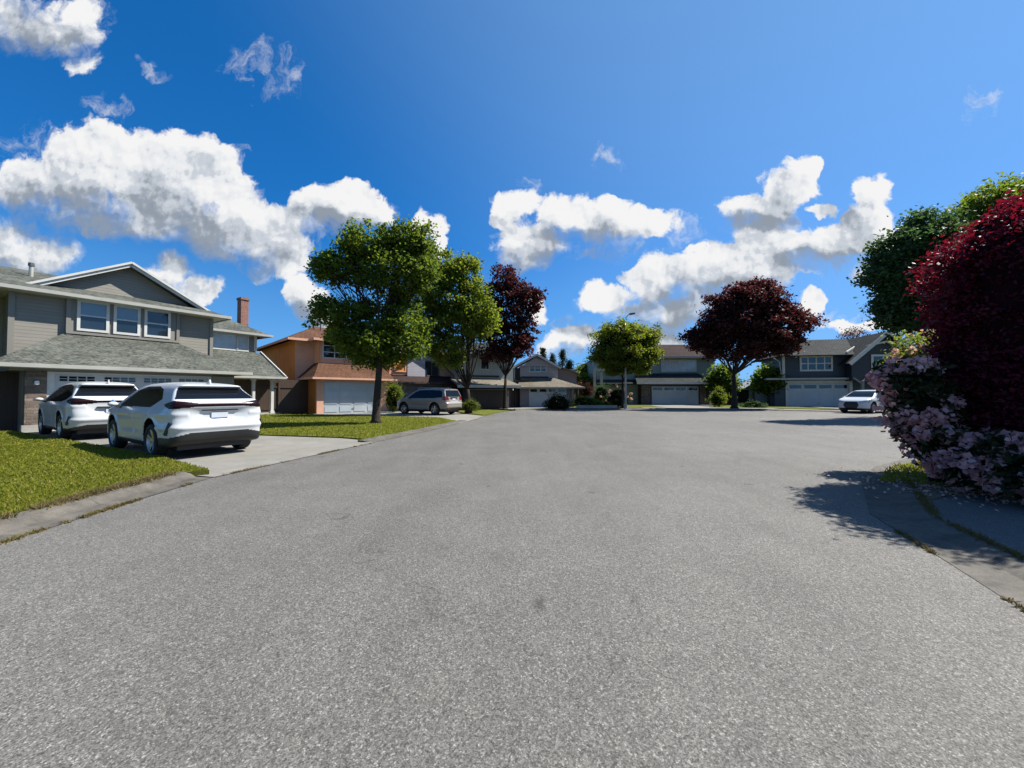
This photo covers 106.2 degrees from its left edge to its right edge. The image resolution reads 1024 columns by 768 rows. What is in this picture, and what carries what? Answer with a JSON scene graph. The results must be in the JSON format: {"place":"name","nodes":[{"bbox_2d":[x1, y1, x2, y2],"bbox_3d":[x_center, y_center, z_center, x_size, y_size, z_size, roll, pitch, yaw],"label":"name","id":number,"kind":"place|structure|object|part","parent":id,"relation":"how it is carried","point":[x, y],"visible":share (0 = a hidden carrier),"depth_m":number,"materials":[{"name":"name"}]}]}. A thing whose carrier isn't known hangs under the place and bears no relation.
{"place":"outdoors","nodes":[
{"label":"outdoors","id":0,"kind":"place"},
{"bbox_2d":[0,430,208,516],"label":"lawn","id":1,"kind":"structure","parent":0,"point":[200,472],"depth_m":6.50,"materials":[{"name":"green plant"}]},
{"bbox_2d":[0,470,180,519],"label":"dry grass","id":2,"kind":"structure","parent":1,"relation":"on","point":[55,501],"depth_m":4.85,"materials":[{"name":"plant"}]},
{"bbox_2d":[25,430,372,476],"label":"driveway","id":3,"kind":"structure","parent":0,"point":[257,452],"depth_m":9.30,"materials":[{"name":"grey concrete"}]},
{"bbox_2d":[35,380,137,438],"bbox_3d":[-14.132,0.791,12.954,4.876,1.805,2.273,-1,-2,32],"label":"parked car","id":4,"kind":"object","parent":3,"relation":"on","point":[66,411],"visible":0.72,"depth_m":11.55,"materials":[{"name":"white paint"}]},
{"bbox_3d":[-15.010,0.951,12.405,1.263,0.762,0.057,-1,-2,32],"label":"door","id":5,"kind":"part","parent":4,"relation":"part of","materials":[{"name":"white paint"}]},
{"bbox_3d":[-14.027,0.937,11.790,1.182,0.761,0.061,-1,-2,32],"label":"door","id":6,"kind":"part","parent":4,"relation":"part of","materials":[{"name":"white paint"}]},
{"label":"side window","id":7,"kind":"part","parent":4,"relation":"part of","materials":[{"name":"black glass"}]},
{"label":"rear window","id":8,"kind":"part","parent":4,"relation":"part of","materials":[{"name":"black glass"}]},
{"bbox_2d":[107,380,260,455],"bbox_3d":[-8.343,0.769,9.674,4.655,1.695,2.255,-1,-2,32],"label":"parked car","id":9,"kind":"object","parent":3,"relation":"on","point":[160,419],"visible":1,"depth_m":8.49,"materials":[{"name":"white paint"}]},
{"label":"door","id":10,"kind":"part","parent":9,"relation":"part of","materials":[{"name":"white paint"}]},
{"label":"door","id":11,"kind":"part","parent":9,"relation":"part of","materials":[{"name":"white paint"}]},
{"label":"side window","id":12,"kind":"part","parent":9,"relation":"part of","materials":[{"name":"black glass"}]},
{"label":"rear window","id":13,"kind":"part","parent":9,"relation":"part of","materials":[{"name":"black glass"}]},
{"bbox_2d":[259,414,455,439],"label":"lawn","id":14,"kind":"structure","parent":0,"point":[322,436],"depth_m":15.53,"materials":[{"name":"green plant"}]},
{"bbox_2d":[299,214,447,422],"bbox_3d":[-6.120,-2.872,17.459,6.248,9.288,4.112,0,-1,0],"label":"maple tree","id":15,"kind":"object","parent":14,"relation":"on","point":[408,252],"visible":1,"depth_m":17.00,"materials":[{"name":"green plant"}]},
{"bbox_2d":[309,410,482,422],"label":"driveway","id":16,"kind":"structure","parent":0,"point":[456,416],"depth_m":24.95,"materials":[{"name":"grey concrete"}]},
{"bbox_2d":[382,380,406,411],"bbox_3d":[-8.457,0.839,27.473,1.744,2.393,1.823,1,-2,-44],"label":"upright shrub","id":17,"kind":"object","parent":16,"relation":"on","point":[393,395],"visible":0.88,"depth_m":27.24,"materials":[{"name":"green plant"}]},
{"bbox_2d":[397,388,461,414],"bbox_3d":[-5.594,1.120,25.727,4.565,1.749,2.250,-1,-2,30],"label":"parked car","id":18,"kind":"object","parent":16,"relation":"on","point":[435,401],"visible":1,"depth_m":24.74,"materials":[{"name":"silver metal"}]},
{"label":"door","id":19,"kind":"part","parent":18,"relation":"part of","materials":[{"name":"silver metal"}]},
{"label":"door","id":20,"kind":"part","parent":18,"relation":"part of","materials":[{"name":"silver metal"}]},
{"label":"side window","id":21,"kind":"part","parent":18,"relation":"part of","materials":[{"name":"black glass"}]},
{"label":"rear window","id":22,"kind":"part","parent":18,"relation":"part of","materials":[{"name":"black glass"}]},
{"bbox_2d":[456,409,508,415],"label":"lawn","id":23,"kind":"structure","parent":0,"point":[482,412],"depth_m":27.46,"materials":[{"name":"green plant"}]},
{"bbox_2d":[399,247,502,412],"bbox_3d":[-4.274,-3.572,25.566,7.386,11.048,4.232,0,-1,0],"label":"maple tree","id":24,"kind":"object","parent":23,"relation":"on","point":[457,270],"visible":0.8,"depth_m":25.19,"materials":[{"name":"green plant"}]},
{"bbox_2d":[462,396,480,411],"bbox_3d":[-2.874,1.322,26.096,1.556,1.311,1.541,0,-1,-12],"label":"round shrub","id":25,"kind":"object","parent":23,"relation":"on","point":[471,405],"visible":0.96,"depth_m":25.72,"materials":[{"name":"green plant"}]},
{"bbox_2d":[16,395,1001,596],"bbox_3d":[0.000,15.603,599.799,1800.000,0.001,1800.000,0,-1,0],"label":"ground","id":26,"kind":"structure","parent":0,"point":[474,419],"depth_m":8.09,"materials":[{"name":"green plant"}]},
{"bbox_2d":[0,472,211,540],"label":"kerb","id":27,"kind":"structure","parent":26,"relation":"on","point":[28,520],"depth_m":4.61,"materials":[{"name":"concrete"}]},
{"bbox_2d":[0,262,287,431],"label":"grey house","id":28,"kind":"structure","parent":26,"relation":"on","point":[137,326],"depth_m":16.93,"materials":[{"name":"paint"}]},
{"bbox_2d":[76,299,109,332],"bbox_3d":[-18.340,-2.954,16.855,0.070,1.340,0.980,-1,-2,32],"label":"window","id":29,"kind":"structure","parent":28,"relation":"in","point":[91,316],"depth_m":16.83,"materials":[{"name":"glass"}]},
{"bbox_2d":[113,305,140,335],"bbox_3d":[-17.774,-2.932,17.759,0.070,1.340,0.900,-1,-2,32],"label":"window","id":30,"kind":"structure","parent":28,"relation":"in","point":[126,320],"depth_m":17.74,"materials":[{"name":"blue glass"}]},
{"bbox_2d":[54,374,206,390],"bbox_3d":[-15.857,0.721,16.352,0.082,2.130,4.750,-1,-2,32],"label":"garage door","id":31,"kind":"structure","parent":28,"relation":"in","point":[60,379],"depth_m":15.93,"materials":[{"name":"white paint"}]},
{"bbox_2d":[144,309,170,338],"bbox_3d":[-17.205,-2.911,18.669,0.070,1.340,0.970,-1,-2,32],"label":"window","id":32,"kind":"structure","parent":28,"relation":"in","point":[157,324],"depth_m":18.66,"materials":[{"name":"blue glass"}]},
{"bbox_2d":[213,332,248,351],"bbox_3d":[-18.560,-2.792,25.407,0.070,1.140,2.100,-1,-2,32],"label":"window","id":33,"kind":"structure","parent":28,"relation":"in","point":[222,341],"depth_m":25.33,"materials":[{"name":"white glass"}]},
{"bbox_2d":[257,320,396,413],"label":"orange house","id":34,"kind":"structure","parent":26,"relation":"on","point":[336,384],"depth_m":28.08,"materials":[{"name":"paint"}]},
{"bbox_2d":[322,341,368,360],"bbox_3d":[-12.675,-2.581,29.416,0.070,1.435,3.494,-1,-2,45],"label":"window","id":35,"kind":"structure","parent":34,"relation":"in","point":[328,353],"depth_m":28.55,"materials":[{"name":"white glass"}]},
{"bbox_2d":[323,382,374,412],"bbox_3d":[-11.449,0.967,27.652,0.082,2.170,4.057,-1,-2,45],"label":"garage door","id":36,"kind":"structure","parent":34,"relation":"in","point":[339,397],"depth_m":27.38,"materials":[{"name":"paint"}]},
{"bbox_2d":[358,420,467,442],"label":"kerb","id":37,"kind":"structure","parent":26,"relation":"on","point":[396,435],"depth_m":13.26,"materials":[{"name":"concrete"}]},
{"bbox_2d":[383,343,454,409],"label":"mauve house","id":38,"kind":"structure","parent":26,"relation":"on","point":[420,374],"depth_m":34.46,"materials":[{"name":"grey"}]},
{"bbox_2d":[393,361,405,371],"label":"window","id":39,"kind":"structure","parent":38,"relation":"in","point":[403,368],"depth_m":33.81,"materials":[{"name":"glass"}]},
{"bbox_2d":[425,361,438,375],"bbox_3d":[-7.591,-1.444,36.314,1.515,1.400,0.070,1,-2,-40],"label":"window","id":40,"kind":"structure","parent":38,"relation":"in","point":[430,368],"depth_m":36.28,"materials":[{"name":"grey glass"}]},
{"bbox_2d":[422,387,454,388],"bbox_3d":[-6.563,1.254,35.148,3.521,1.950,0.082,1,-2,-40],"label":"garage door","id":41,"kind":"structure","parent":38,"relation":"in","point":[422,387],"depth_m":34.97,"materials":[{"name":"metal"}]},
{"bbox_2d":[450,343,520,408],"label":"sage house","id":42,"kind":"structure","parent":26,"relation":"on","point":[486,387],"depth_m":34.71,"materials":[{"name":"paint"}]},
{"bbox_2d":[481,356,488,369],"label":"window","id":43,"kind":"structure","parent":42,"relation":"in","point":[484,366],"depth_m":35.63,"materials":[{"name":"white glass"}]},
{"bbox_2d":[470,390,503,408],"bbox_3d":[-2.120,1.370,34.366,3.594,1.680,0.082,1,-1,-22],"label":"garage door","id":44,"kind":"structure","parent":42,"relation":"in","point":[488,399],"depth_m":34.35,"materials":[{"name":"metal"}]},
{"bbox_2d":[538,347,547,358],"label":"conifer tree","id":45,"kind":"object","parent":26,"relation":"on","point":[542,352],"visible":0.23,"depth_m":61.91,"materials":[{"name":"green plant"}]},
{"bbox_2d":[549,351,557,364],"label":"conifer tree","id":46,"kind":"object","parent":26,"relation":"on","point":[552,357],"visible":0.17,"depth_m":65.89,"materials":[{"name":"green plant"}]},
{"bbox_2d":[556,349,567,367],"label":"conifer tree","id":47,"kind":"object","parent":26,"relation":"on","point":[562,356],"visible":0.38,"depth_m":59.96,"materials":[{"name":"green plant"}]},
{"bbox_2d":[565,358,574,368],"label":"conifer tree","id":48,"kind":"object","parent":26,"relation":"on","point":[569,364],"visible":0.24,"depth_m":57.85,"materials":[{"name":"green plant"}]},
{"bbox_2d":[573,360,588,373],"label":"background tree","id":49,"kind":"object","parent":26,"relation":"on","point":[582,366],"visible":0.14,"depth_m":51.56,"materials":[{"name":"green plant"}]},
{"bbox_2d":[577,369,592,397],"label":"background tree","id":50,"kind":"object","parent":26,"relation":"on","point":[585,378],"visible":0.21,"depth_m":46.24,"materials":[{"name":"green plant"}]},
{"bbox_2d":[515,408,890,412],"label":"kerb","id":51,"kind":"structure","parent":26,"relation":"on","point":[721,409],"depth_m":31.92,"materials":[{"name":"concrete"}]},
{"bbox_2d":[699,363,746,404],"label":"background tree","id":52,"kind":"object","parent":26,"relation":"on","point":[721,375],"visible":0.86,"depth_m":41.94,"materials":[{"name":"green plant"}]},
{"bbox_2d":[720,390,748,404],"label":"timber fence","id":53,"kind":"object","parent":26,"relation":"on","point":[742,395],"visible":0.21,"depth_m":43.77,"materials":[{"name":"brown wood"}]},
{"bbox_2d":[738,380,754,401],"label":"garden shed","id":54,"kind":"structure","parent":26,"relation":"on","point":[750,392],"depth_m":46.11,"materials":[{"name":"white"}]},
{"bbox_2d":[747,361,791,405],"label":"background tree","id":55,"kind":"object","parent":26,"relation":"on","point":[759,384],"visible":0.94,"depth_m":40.08,"materials":[{"name":"green plant"}]},
{"bbox_2d":[835,326,870,338],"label":"background tree","id":56,"kind":"object","parent":26,"relation":"on","point":[850,334],"visible":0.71,"depth_m":62.00,"materials":[{"name":"brown plant"}]},
{"bbox_2d":[859,458,1023,607],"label":"kerb","id":57,"kind":"structure","parent":26,"relation":"on","point":[995,569],"depth_m":3.65,"materials":[{"name":"concrete"}]},
{"bbox_2d":[894,529,1023,611],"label":"weeds","id":58,"kind":"object","parent":57,"relation":"on","point":[913,540],"visible":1,"depth_m":3.46,"materials":[{"name":"green plant"}]},
{"bbox_2d":[912,468,1017,499],"bbox_3d":[12.582,1.555,6.540,14.837,0.100,4.650,0,-1,0],"label":"flower bed","id":59,"kind":"object","parent":26,"relation":"on","point":[934,493],"visible":0.2,"depth_m":5.22,"materials":[{"name":"soil"}]},
{"bbox_2d":[876,329,939,363],"bbox_3d":[7.474,0.241,6.970,1.529,2.563,1.260,1,-2,-41],"label":"azalea bush","id":60,"kind":"object","parent":59,"relation":"on","point":[917,347],"visible":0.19,"depth_m":7.03,"materials":[{"name":"green plant"}]},
{"bbox_2d":[878,460,962,486],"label":"grass","id":61,"kind":"structure","parent":59,"relation":"on","point":[903,473],"depth_m":6.23,"materials":[{"name":"green plant"}]},
{"bbox_2d":[822,467,1023,511],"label":"fallen petals","id":62,"kind":"object","parent":59,"relation":"on","point":[968,497],"visible":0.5,"depth_m":5.28,"materials":[{"name":"plant"}]},
{"bbox_2d":[862,355,1023,502],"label":"rhododendron","id":63,"kind":"object","parent":59,"relation":"on","point":[920,400],"visible":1,"depth_m":5.36,"materials":[{"name":"pink plant"}]},
{"bbox_2d":[903,189,1023,438],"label":"laceleaf maple","id":64,"kind":"object","parent":59,"relation":"on","point":[977,300],"visible":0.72,"depth_m":5.31,"materials":[{"name":"red plant"}]},
{"bbox_2d":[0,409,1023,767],"bbox_3d":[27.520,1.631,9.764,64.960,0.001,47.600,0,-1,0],"label":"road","id":65,"kind":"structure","parent":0,"point":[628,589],"depth_m":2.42,"materials":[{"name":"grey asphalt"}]},
{"bbox_2d":[0,482,193,544],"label":"weeds","id":66,"kind":"object","parent":65,"relation":"on","point":[42,528],"visible":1,"depth_m":4.30,"materials":[{"name":"green plant"}]},
{"bbox_2d":[222,443,371,474],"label":"weeds","id":67,"kind":"object","parent":65,"relation":"on","point":[247,469],"visible":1,"depth_m":7.33,"materials":[{"name":"green plant"}]},
{"bbox_2d":[542,392,573,409],"bbox_3d":[3.691,1.365,31.377,2.889,1.533,2.343,0,-1,0],"label":"clipped shrub","id":68,"kind":"object","parent":65,"relation":"on","point":[557,402],"visible":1,"depth_m":30.95,"materials":[{"name":"green plant"}]},
{"bbox_2d":[624,313,634,408],"bbox_3d":[10.024,-1.968,32.827,1.051,8.184,0.335,-1,-2,40],"label":"street lamp","id":69,"kind":"object","parent":65,"relation":"on","point":[625,405],"visible":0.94,"depth_m":32.92,"materials":[{"name":"white metal"}]},
{"bbox_2d":[838,390,889,412],"bbox_3d":[25.404,1.209,27.482,4.514,1.655,2.244,1,-1,-25],"label":"parked car","id":70,"kind":"object","parent":65,"relation":"on","point":[862,400],"visible":0.65,"depth_m":26.55,"materials":[{"name":"white paint"}]},
{"bbox_2d":[846,203,988,338],"bbox_3d":[22.885,-3.980,20.495,8.379,11.653,5.114,0,-1,0],"label":"broadleaf tree","id":71,"kind":"object","parent":65,"relation":"on","point":[892,308],"visible":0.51,"depth_m":20.21,"materials":[{"name":"green plant"}]},
{"bbox_2d":[931,171,1023,242],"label":"broadleaf tree","id":72,"kind":"object","parent":65,"relation":"on","point":[979,202],"visible":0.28,"depth_m":23.08,"materials":[{"name":"green plant"}]},
{"bbox_2d":[0,0,1023,383],"label":"sky","id":73,"kind":"structure","parent":0,"point":[647,159],"materials":[{"name":"blue"}]},
{"bbox_2d":[520,407,546,409],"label":"driveway","id":74,"kind":"structure","parent":0,"point":[533,407],"depth_m":35.31,"materials":[{"name":"grey concrete"}]},
{"bbox_2d":[628,405,658,406],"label":"lawn","id":75,"kind":"structure","parent":0,"point":[642,406],"depth_m":37.65,"materials":[{"name":"green plant"}]},
{"bbox_2d":[497,407,855,412],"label":"pavement","id":76,"kind":"structure","parent":0,"point":[512,409],"depth_m":31.81,"materials":[{"name":"grey concrete"}]},
{"bbox_2d":[469,262,547,408],"bbox_3d":[-0.340,-4.184,33.202,7.093,12.632,4.239,0,-1,0],"label":"maple tree","id":77,"kind":"object","parent":76,"relation":"on","point":[512,288],"visible":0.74,"depth_m":32.61,"materials":[{"name":"red plant"}]},
{"bbox_2d":[577,405,616,407],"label":"garden wall","id":78,"kind":"structure","parent":76,"relation":"on","point":[596,406],"depth_m":33.59,"materials":[{"name":"concrete"}]},
{"bbox_2d":[583,312,665,407],"bbox_3d":[9.772,-2.017,33.562,7.122,8.261,6.496,0,-1,0],"label":"globe tree","id":79,"kind":"object","parent":76,"relation":"on","point":[634,345],"visible":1,"depth_m":32.76,"materials":[{"name":"green plant"}]},
{"bbox_2d":[652,405,774,408],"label":"driveway","id":80,"kind":"structure","parent":0,"point":[686,406],"depth_m":37.94,"materials":[{"name":"grey concrete"}]},
{"bbox_2d":[673,275,829,407],"bbox_3d":[20.729,-3.726,33.163,12.852,11.664,6.006,0,-1,0],"label":"maple tree","id":81,"kind":"object","parent":80,"relation":"on","point":[757,331],"visible":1,"depth_m":32.55,"materials":[{"name":"red plant"}]},
{"bbox_2d":[709,405,839,409],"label":"lawn","id":82,"kind":"structure","parent":0,"point":[775,407],"depth_m":35.18,"materials":[{"name":"green plant"}]},
{"bbox_2d":[705,384,729,406],"bbox_3d":[20.095,1.160,37.478,1.851,2.255,2.097,1,-2,-40],"label":"weeping shrub","id":83,"kind":"object","parent":82,"relation":"on","point":[717,398],"visible":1,"depth_m":37.25,"materials":[{"name":"green plant"}]},
{"bbox_2d":[738,400,767,407],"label":"round shrub","id":84,"kind":"object","parent":82,"relation":"on","point":[754,404],"visible":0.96,"depth_m":35.07,"materials":[{"name":"green plant"}]},
{"bbox_2d":[800,406,882,410],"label":"driveway","id":85,"kind":"structure","parent":0,"point":[832,407],"depth_m":36.42,"materials":[{"name":"grey concrete"}]},
{"bbox_2d":[930,495,1023,553],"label":"driveway","id":86,"kind":"structure","parent":0,"point":[1005,525],"depth_m":4.25,"materials":[{"name":"concrete"}]},
{"bbox_2d":[902,476,1023,559],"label":"weeds","id":87,"kind":"object","parent":86,"relation":"on","point":[929,507],"visible":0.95,"depth_m":3.86,"materials":[{"name":"green plant"}]},
{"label":"lawn","id":88,"kind":"structure","parent":0,"visible":0},
{"bbox_2d":[513,354,585,407],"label":"lilac house","id":89,"kind":"structure","parent":88,"relation":"on","point":[545,377],"depth_m":37.70,"materials":[{"name":"grey"}]},
{"bbox_2d":[510,380,528,407],"bbox_3d":[0.281,0.922,36.970,2.860,2.700,0.120,1,-1,-21],"label":"timber fence","id":90,"kind":"object","parent":89,"relation":"attached to","point":[515,398],"visible":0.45,"depth_m":36.94,"materials":[{"name":"brown wood"}]},
{"bbox_2d":[529,366,546,371],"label":"window","id":91,"kind":"structure","parent":89,"relation":"in","point":[531,369],"depth_m":38.38,"materials":[{"name":"white glass"}]},
{"bbox_2d":[529,389,565,406],"bbox_3d":[3.423,1.330,36.878,3.598,1.880,0.082,0,-1,-3],"label":"garage door","id":92,"kind":"structure","parent":89,"relation":"in","point":[536,396],"depth_m":36.82,"materials":[{"name":"white paint"}]},
{"bbox_2d":[574,389,588,405],"bbox_3d":[7.143,1.333,39.563,2.192,2.000,0.120,1,-2,-35],"label":"timber fence","id":93,"kind":"object","parent":88,"relation":"on","point":[576,392],"visible":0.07,"depth_m":39.23,"materials":[{"name":"brown wood"}]},
{"bbox_2d":[577,380,594,395],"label":"round shrub","id":94,"kind":"object","parent":88,"relation":"on","point":[588,390],"visible":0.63,"depth_m":39.64,"materials":[{"name":"green plant"}]},
{"bbox_2d":[571,394,610,407],"bbox_3d":[7.128,1.513,34.512,3.931,1.318,1.587,0,-1,0],"label":"clipped hedge","id":95,"kind":"object","parent":88,"relation":"on","point":[585,401],"visible":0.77,"depth_m":34.25,"materials":[{"name":"green plant"}]},
{"bbox_2d":[592,382,610,401],"bbox_3d":[8.900,1.028,37.602,2.489,2.503,2.186,0,-1,0],"label":"round shrub","id":96,"kind":"object","parent":88,"relation":"on","point":[600,390],"visible":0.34,"depth_m":37.10,"materials":[{"name":"green plant"}]},
{"bbox_2d":[600,384,633,407],"bbox_3d":[9.699,1.056,35.408,2.969,2.365,2.657,0,-1,0],"label":"flowering shrub","id":97,"kind":"object","parent":88,"relation":"on","point":[614,397],"visible":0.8,"depth_m":35.02,"materials":[{"name":"green plant"}]},
{"bbox_2d":[586,345,720,404],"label":"green house","id":98,"kind":"structure","parent":88,"relation":"on","point":[675,375],"depth_m":44.49,"materials":[{"name":"stone"}]},
{"bbox_2d":[652,386,698,404],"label":"garage door","id":99,"kind":"structure","parent":98,"relation":"in","point":[661,395],"depth_m":44.03,"materials":[{"name":"paint"}]},
{"bbox_2d":[661,359,696,371],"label":"window","id":100,"kind":"structure","parent":98,"relation":"in","point":[667,365],"depth_m":45.82,"materials":[{"name":"white glass"}]},
{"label":"lawn","id":101,"kind":"structure","parent":0,"visible":0},
{"bbox_2d":[751,331,913,406],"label":"navy house","id":102,"kind":"structure","parent":101,"relation":"on","point":[828,372],"depth_m":38.90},
{"bbox_2d":[799,356,832,370],"bbox_3d":[30.794,-2.078,38.944,2.928,1.565,0.070,0,-1,12],"label":"window","id":103,"kind":"structure","parent":102,"relation":"in","point":[807,363],"depth_m":38.92,"materials":[{"name":"white glass"}]},
{"bbox_2d":[788,383,848,406],"bbox_3d":[31.059,1.121,39.042,5.388,2.400,0.082,0,-1,12],"label":"garage door","id":104,"kind":"structure","parent":102,"relation":"in","point":[801,394],"depth_m":39.05,"materials":[{"name":"paint"}]},
{"bbox_2d":[871,354,889,369],"bbox_3d":[35.552,-1.988,36.815,1.991,1.698,0.070,0,-1,12],"label":"window","id":105,"kind":"structure","parent":102,"relation":"in","point":[876,357],"depth_m":36.93,"materials":[{"name":"white paint"}]},
{"label":"walkway","id":106,"kind":"structure","parent":0,"visible":0},
{"bbox_2d":[234,379,307,412],"bbox_3d":[-17.064,0.826,24.410,0.110,2.300,7.600,-1,-2,45],"label":"timber fence","id":107,"kind":"object","parent":106,"relation":"on","point":[290,396],"visible":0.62,"depth_m":25.95,"materials":[{"name":"brown wood"}]}
]}

